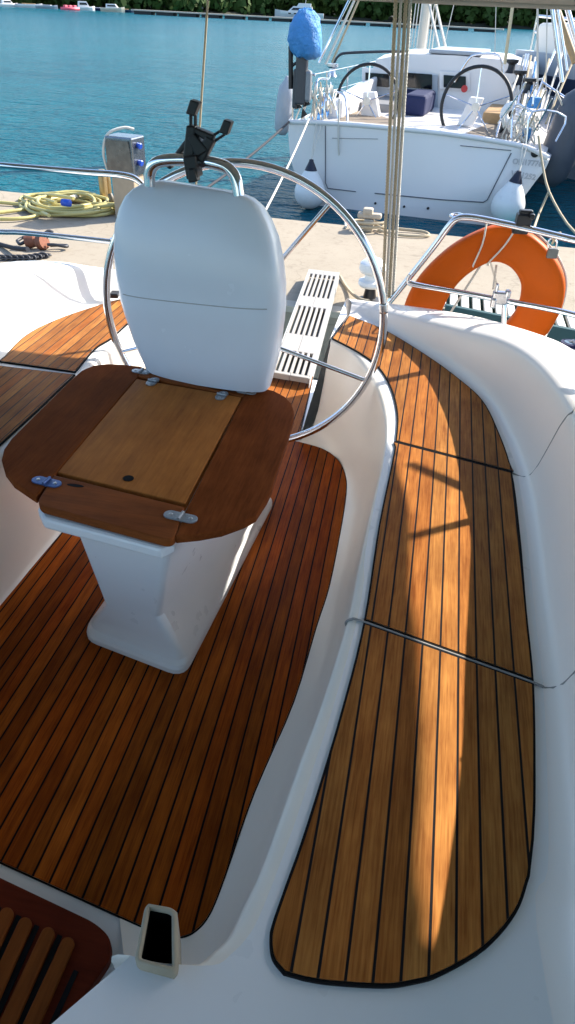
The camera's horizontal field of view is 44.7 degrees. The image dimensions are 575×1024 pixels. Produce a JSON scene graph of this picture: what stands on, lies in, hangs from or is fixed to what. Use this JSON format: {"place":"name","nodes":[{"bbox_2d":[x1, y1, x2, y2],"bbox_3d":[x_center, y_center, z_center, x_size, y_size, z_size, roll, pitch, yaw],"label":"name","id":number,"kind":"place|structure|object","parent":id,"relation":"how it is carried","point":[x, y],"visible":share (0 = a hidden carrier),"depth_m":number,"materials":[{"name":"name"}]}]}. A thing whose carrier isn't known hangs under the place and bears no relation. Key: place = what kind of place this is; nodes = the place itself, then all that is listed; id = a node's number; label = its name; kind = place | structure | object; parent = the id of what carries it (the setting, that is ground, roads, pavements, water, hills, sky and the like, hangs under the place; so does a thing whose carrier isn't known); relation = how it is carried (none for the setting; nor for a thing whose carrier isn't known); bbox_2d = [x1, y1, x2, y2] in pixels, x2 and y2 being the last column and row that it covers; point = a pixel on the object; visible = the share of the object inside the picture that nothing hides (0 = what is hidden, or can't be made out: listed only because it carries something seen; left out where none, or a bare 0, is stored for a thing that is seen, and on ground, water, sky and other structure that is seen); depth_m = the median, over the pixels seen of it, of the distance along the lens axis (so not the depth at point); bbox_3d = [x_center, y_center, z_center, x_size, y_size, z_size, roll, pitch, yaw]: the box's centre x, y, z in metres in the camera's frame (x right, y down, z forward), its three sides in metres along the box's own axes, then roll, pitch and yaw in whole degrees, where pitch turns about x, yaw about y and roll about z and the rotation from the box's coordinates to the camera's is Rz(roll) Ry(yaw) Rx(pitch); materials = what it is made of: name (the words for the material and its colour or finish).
{"place":"outdoors","nodes":[
{"label":"outdoors","id":0,"kind":"place"},
{"bbox_2d":[0,6,574,379],"bbox_3d":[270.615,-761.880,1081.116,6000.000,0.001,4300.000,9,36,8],"label":"water","id":1,"kind":"structure","parent":0,"point":[76,86],"depth_m":25.03,"materials":[{"name":"blue liquid"}]},
{"bbox_2d":[0,0,17,6],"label":"moored boat","id":2,"kind":"object","parent":1,"relation":"on","point":[6,3],"visible":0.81,"depth_m":197.28,"materials":[{"name":"white plastic"}]},
{"bbox_2d":[18,3,42,7],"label":"moored boat","id":3,"kind":"object","parent":1,"relation":"on","point":[27,5],"visible":0.71,"depth_m":196.09,"materials":[{"name":"white wood"}]},
{"bbox_2d":[35,4,57,8],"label":"moored boat","id":4,"kind":"object","parent":1,"relation":"on","point":[39,6],"visible":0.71,"depth_m":192.61,"materials":[{"name":"white plastic"}]},
{"bbox_2d":[60,5,79,10],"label":"pedalo","id":5,"kind":"object","parent":1,"relation":"on","point":[70,7],"visible":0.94,"depth_m":188.70,"materials":[{"name":"pink plastic"}]},
{"bbox_2d":[78,1,94,10],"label":"moored boat","id":6,"kind":"object","parent":1,"relation":"on","point":[83,5],"visible":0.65,"depth_m":197.09,"materials":[{"name":"white plastic"}]},
{"bbox_2d":[100,4,124,12],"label":"moored boat","id":7,"kind":"object","parent":1,"relation":"on","point":[111,8],"visible":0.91,"depth_m":191.97,"materials":[{"name":"white plastic"}]},
{"bbox_2d":[0,162,574,1023],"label":"sailing yacht","id":8,"kind":"object","parent":1,"relation":"on","point":[328,776],"visible":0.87,"depth_m":1.54,"materials":[{"name":"brown wood"}]},
{"bbox_2d":[0,878,111,1023],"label":"wooden grating","id":9,"kind":"object","parent":8,"relation":"on","point":[55,961],"visible":0.99,"depth_m":1.27,"materials":[{"name":"brown wood"}]},
{"bbox_2d":[2,153,293,673],"bbox_3d":[-0.347,-0.291,1.900,0.730,1.132,0.969,9,36,8],"label":"helm pedestal","id":10,"kind":"object","parent":8,"relation":"on","point":[151,484],"visible":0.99,"depth_m":1.91,"materials":[{"name":"white plastic"}]},
{"bbox_2d":[167,99,233,182],"bbox_3d":[-0.238,-0.969,1.825,0.199,0.188,0.090,9,36,8],"label":"phone mount","id":11,"kind":"object","parent":10,"relation":"attached to","point":[196,145],"visible":0.92,"depth_m":1.80,"materials":[{"name":"black plastic"}]},
{"bbox_2d":[135,904,180,978],"bbox_3d":[-0.171,0.603,0.958,0.067,0.101,0.077,9,36,8],"label":"storage pocket","id":12,"kind":"object","parent":8,"relation":"attached to","point":[159,941],"visible":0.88,"depth_m":0.95,"materials":[{"name":"plastic"}]},
{"bbox_2d":[195,0,208,184],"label":"backstay wire","id":13,"kind":"object","parent":8,"relation":"attached to","point":[204,50],"visible":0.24,"depth_m":2.58,"materials":[{"name":"beige metal"}]},
{"bbox_2d":[102,158,387,442],"bbox_3d":[-0.161,-0.616,2.291,0.966,0.966,0.135,7,36,7],"label":"steering wheel","id":14,"kind":"object","parent":8,"relation":"attached to","point":[335,205],"visible":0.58,"depth_m":2.23,"materials":[{"name":"silver metal"}]},
{"bbox_2d":[354,0,574,9],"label":"bimini","id":15,"kind":"object","parent":8,"relation":"attached to","point":[554,4],"visible":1,"depth_m":2.35,"materials":[{"name":"beige fabric"}]},
{"bbox_2d":[382,0,397,283],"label":"backstay rope","id":16,"kind":"object","parent":15,"relation":"hanging from","point":[389,128],"visible":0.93,"depth_m":2.60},
{"bbox_2d":[385,0,401,297],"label":"backstay rope","id":17,"kind":"object","parent":15,"relation":"hanging from","point":[394,126],"visible":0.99,"depth_m":2.62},
{"bbox_2d":[388,0,407,297],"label":"backstay rope","id":18,"kind":"object","parent":15,"relation":"hanging from","point":[398,135],"visible":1,"depth_m":2.63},
{"bbox_2d":[392,0,411,294],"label":"backstay rope","id":19,"kind":"object","parent":15,"relation":"hanging from","point":[402,134],"visible":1,"depth_m":2.63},
{"bbox_2d":[405,224,566,336],"bbox_3d":[0.818,-0.958,2.878,0.647,0.460,0.118,13,37,15],"label":"horseshoe lifebuoy","id":20,"kind":"object","parent":8,"relation":"hanging from","point":[542,278],"visible":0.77,"depth_m":2.81,"materials":[{"name":"orange plastic"}]},
{"bbox_2d":[511,209,534,234],"bbox_3d":[0.886,-1.089,2.628,0.069,0.088,0.063,9,36,8],"label":"rail bracket","id":21,"kind":"object","parent":8,"relation":"attached to","point":[524,217],"visible":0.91,"depth_m":2.61,"materials":[{"name":"black plastic"}]},
{"bbox_3d":[1.006,-1.020,2.608,0.026,0.062,0.078,9,36,8],"label":"cable","id":22,"kind":"object","parent":8,"relation":"attached to","visible":0},
{"bbox_2d":[546,238,558,258],"bbox_3d":[1.009,-1.005,2.662,0.049,0.075,0.020,5,36,3],"label":"padlock","id":23,"kind":"object","parent":22,"relation":"hanging from","point":[551,253],"visible":0.9,"depth_m":2.66,"materials":[{"name":"grey metal"}]},
{"bbox_2d":[275,2,323,18],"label":"motor yacht","id":24,"kind":"object","parent":1,"relation":"on","point":[292,11],"visible":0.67,"depth_m":240.81,"materials":[{"name":"white plastic"}]},
{"bbox_2d":[131,9,503,31],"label":"pontoon","id":25,"kind":"object","parent":1,"relation":"on","point":[262,18],"visible":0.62,"depth_m":168.10,"materials":[{"name":"grey concrete"}]},
{"bbox_2d":[288,0,571,224],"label":"sailing yacht","id":26,"kind":"object","parent":1,"relation":"on","point":[476,119],"visible":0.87,"depth_m":10.55,"materials":[{"name":"white plastic"}]},
{"bbox_2d":[207,121,289,186],"bbox_3d":[-0.597,-4.395,8.702,0.032,0.360,4.796,11,36,11],"label":"mooring line","id":27,"kind":"object","parent":26,"relation":"attached to","point":[251,154],"visible":0.55,"depth_m":9.31,"materials":[{"name":"fabric"}]},
{"bbox_2d":[275,76,291,134],"bbox_3d":[-0.046,-6.428,11.077,0.300,0.826,0.270,9,36,8],"label":"fender","id":28,"kind":"object","parent":26,"relation":"hanging from","point":[283,114],"visible":0.68,"depth_m":10.99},
{"bbox_2d":[266,114,310,209],"bbox_3d":[0.047,-4.558,8.948,0.026,0.541,3.935,7,36,5],"label":"mooring line","id":29,"kind":"object","parent":26,"relation":"attached to","point":[277,187],"visible":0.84,"depth_m":8.87,"materials":[{"name":"white fabric"}]},
{"bbox_2d":[287,7,321,117],"bbox_3d":[0.234,-6.372,9.964,0.480,1.336,0.481,9,36,8],"label":"outboard motor","id":30,"kind":"object","parent":26,"relation":"attached to","point":[304,39],"visible":1,"depth_m":9.73,"materials":[{"name":"blue fabric"}]},
{"bbox_2d":[294,123,324,208],"bbox_3d":[0.356,-5.180,10.531,0.470,1.146,0.496,9,36,8],"label":"fender","id":31,"kind":"object","parent":26,"relation":"hanging from","point":[305,198],"visible":0.77,"depth_m":10.53,"materials":[{"name":"white plastic"}]},
{"bbox_2d":[338,99,346,227],"bbox_3d":[0.753,-4.210,8.938,0.206,1.497,4.471,3,36,0],"label":"mooring line","id":32,"kind":"object","parent":26,"relation":"attached to","point":[345,224],"visible":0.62,"depth_m":10.23,"materials":[{"name":"white fabric"}]},
{"bbox_2d":[365,72,388,86],"bbox_3d":[1.594,-7.664,12.399,0.456,0.199,0.030,13,37,14],"label":"cabin window","id":33,"kind":"structure","parent":26,"relation":"in","point":[382,79],"depth_m":12.37,"materials":[{"name":"black glass"}]},
{"bbox_2d":[362,68,393,88],"bbox_3d":[1.611,-7.697,12.414,0.617,0.299,0.030,13,37,14],"label":"window frame","id":34,"kind":"structure","parent":26,"relation":"in","point":[373,70],"depth_m":12.38,"materials":[{"name":"white plastic"}]},
{"bbox_2d":[439,71,469,90],"bbox_3d":[2.885,-7.435,12.059,0.569,0.265,0.030,13,37,14],"label":"window frame","id":35,"kind":"structure","parent":26,"relation":"in","point":[441,73],"depth_m":12.04,"materials":[{"name":"white plastic"}]},
{"bbox_2d":[444,75,465,87],"bbox_3d":[2.880,-7.406,12.037,0.411,0.180,0.030,13,37,14],"label":"cabin window","id":36,"kind":"structure","parent":26,"relation":"in","point":[461,81],"depth_m":12.02,"materials":[{"name":"black glass"}]},
{"bbox_2d":[491,144,526,221],"bbox_3d":[3.141,-4.564,9.782,0.469,0.986,0.489,9,36,8],"label":"fender","id":37,"kind":"object","parent":26,"relation":"hanging from","point":[508,202],"visible":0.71,"depth_m":9.73,"materials":[{"name":"white plastic"}]},
{"bbox_2d":[537,135,574,233],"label":"mooring line","id":38,"kind":"object","parent":26,"relation":"attached to","point":[551,196],"visible":1,"depth_m":9.40,"materials":[{"name":"beige fabric"}]},
{"bbox_2d":[515,9,574,179],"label":"motor yacht","id":39,"kind":"object","parent":1,"relation":"on","point":[560,34],"visible":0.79,"depth_m":12.90,"materials":[{"name":"white plastic"}]},
{"bbox_2d":[537,89,574,186],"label":"fender","id":40,"kind":"object","parent":39,"relation":"hanging from","point":[561,163],"visible":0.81,"depth_m":10.01,"materials":[{"name":"blue plastic"}]},
{"bbox_2d":[0,191,574,378],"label":"quay","id":41,"kind":"structure","parent":0,"point":[330,247],"depth_m":6.34,"materials":[{"name":"concrete"}]},
{"bbox_2d":[0,242,29,251],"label":"mooring line","id":42,"kind":"object","parent":41,"relation":"on","point":[16,248],"visible":1,"depth_m":5.96,"materials":[{"name":"fabric"}]},
{"bbox_2d":[0,252,51,260],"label":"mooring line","id":43,"kind":"object","parent":41,"relation":"on","point":[27,257],"visible":0.98,"depth_m":5.86,"materials":[{"name":"metal"}]},
{"bbox_2d":[16,229,68,249],"bbox_3d":[-2.162,-2.384,6.130,0.478,0.160,0.178,9,36,8],"label":"chain hoist","id":44,"kind":"object","parent":41,"relation":"on","point":[41,243],"visible":0.88,"depth_m":6.10,"materials":[{"name":"metal"}]},
{"bbox_2d":[0,190,114,220],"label":"garden hose","id":45,"kind":"object","parent":41,"relation":"on","point":[38,204],"visible":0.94,"depth_m":7.15,"materials":[{"name":"yellow rubber"}]},
{"bbox_2d":[98,169,111,201],"bbox_3d":[-1.990,-3.569,7.632,0.126,0.330,0.236,9,36,8],"label":"bollard","id":46,"kind":"object","parent":41,"relation":"on","point":[105,189],"visible":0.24,"depth_m":7.58,"materials":[{"name":"gold metal"}]},
{"bbox_2d":[104,133,145,217],"bbox_3d":[-1.575,-3.332,6.970,0.350,0.750,0.265,14,37,15],"label":"power post","id":47,"kind":"object","parent":41,"relation":"on","point":[125,152],"visible":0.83,"depth_m":6.79,"materials":[{"name":"metal"}]},
{"bbox_2d":[108,193,113,201],"bbox_3d":[-1.908,-3.237,7.323,0.177,0.187,0.199,9,36,8],"label":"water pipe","id":48,"kind":"object","parent":47,"relation":"attached to","point":[111,197],"visible":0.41,"depth_m":7.30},
{"bbox_2d":[102,126,133,169],"bbox_3d":[-1.645,-3.534,6.822,0.326,0.412,0.067,-4,36,-9],"label":"power cable","id":49,"kind":"object","parent":47,"relation":"attached to","point":[110,132],"visible":0.95,"depth_m":6.74,"materials":[{"name":"white plastic"}]},
{"bbox_2d":[273,269,338,387],"bbox_3d":[0.166,-1.264,4.497,0.250,0.404,2.771,5,36,3],"label":"gangway","id":50,"kind":"object","parent":41,"relation":"on","point":[313,305],"visible":0.88,"depth_m":4.15,"materials":[{"name":"white plastic"}]},
{"bbox_2d":[286,300,342,317],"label":"quay kerb","id":51,"kind":"structure","parent":41,"relation":"on","point":[334,313],"depth_m":5.20,"materials":[{"name":"grey concrete"}]},
{"bbox_2d":[354,207,383,231],"bbox_3d":[0.824,-2.945,7.044,0.347,0.220,0.225,9,36,8],"label":"quay cleat","id":52,"kind":"object","parent":41,"relation":"on","point":[369,223],"visible":0.86,"depth_m":6.99,"materials":[{"name":"metal"}]},
{"bbox_2d":[357,257,385,301],"bbox_3d":[0.630,-1.738,5.257,0.202,0.332,0.202,9,36,8],"label":"mooring bollard","id":53,"kind":"object","parent":41,"relation":"on","point":[367,283],"visible":0.51,"depth_m":5.20,"materials":[{"name":"white plastic"}]},
{"bbox_2d":[339,275,369,300],"bbox_3d":[0.506,-1.718,5.365,0.024,0.159,0.980,-3,36,-8],"label":"mooring line","id":54,"kind":"object","parent":53,"relation":"attached to","point":[354,295],"visible":0.84,"depth_m":5.43,"materials":[{"name":"beige fabric"}]},
{"bbox_2d":[377,227,429,237],"bbox_3d":[1.173,-2.819,7.038,0.530,0.035,0.255,9,36,8],"label":"mooring line","id":55,"kind":"object","parent":41,"relation":"on","point":[427,233],"visible":0.91,"depth_m":7.01,"materials":[{"name":"beige fabric"}]},
{"bbox_2d":[444,294,574,342],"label":"slatted gangplank","id":56,"kind":"object","parent":41,"relation":"on","point":[563,327],"visible":0.2,"depth_m":4.89,"materials":[{"name":"white plastic"}]},
{"bbox_2d":[533,190,548,226],"bbox_3d":[2.940,-3.425,8.263,0.082,0.334,3.090,14,37,15],"label":"mooring line","id":57,"kind":"object","parent":41,"relation":"attached to","point":[539,212],"visible":0.74,"depth_m":9.33,"materials":[{"name":"white fabric"}]},
{"bbox_2d":[40,3,535,29],"bbox_3d":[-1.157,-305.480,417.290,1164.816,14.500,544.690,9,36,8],"label":"shore","id":58,"kind":"structure","parent":0,"point":[390,20],"depth_m":243.46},
{"bbox_2d":[10,0,574,27],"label":"woods","id":59,"kind":"object","parent":58,"relation":"on","point":[374,10],"visible":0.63,"depth_m":240.49,"materials":[{"name":"green plant"}]}
]}

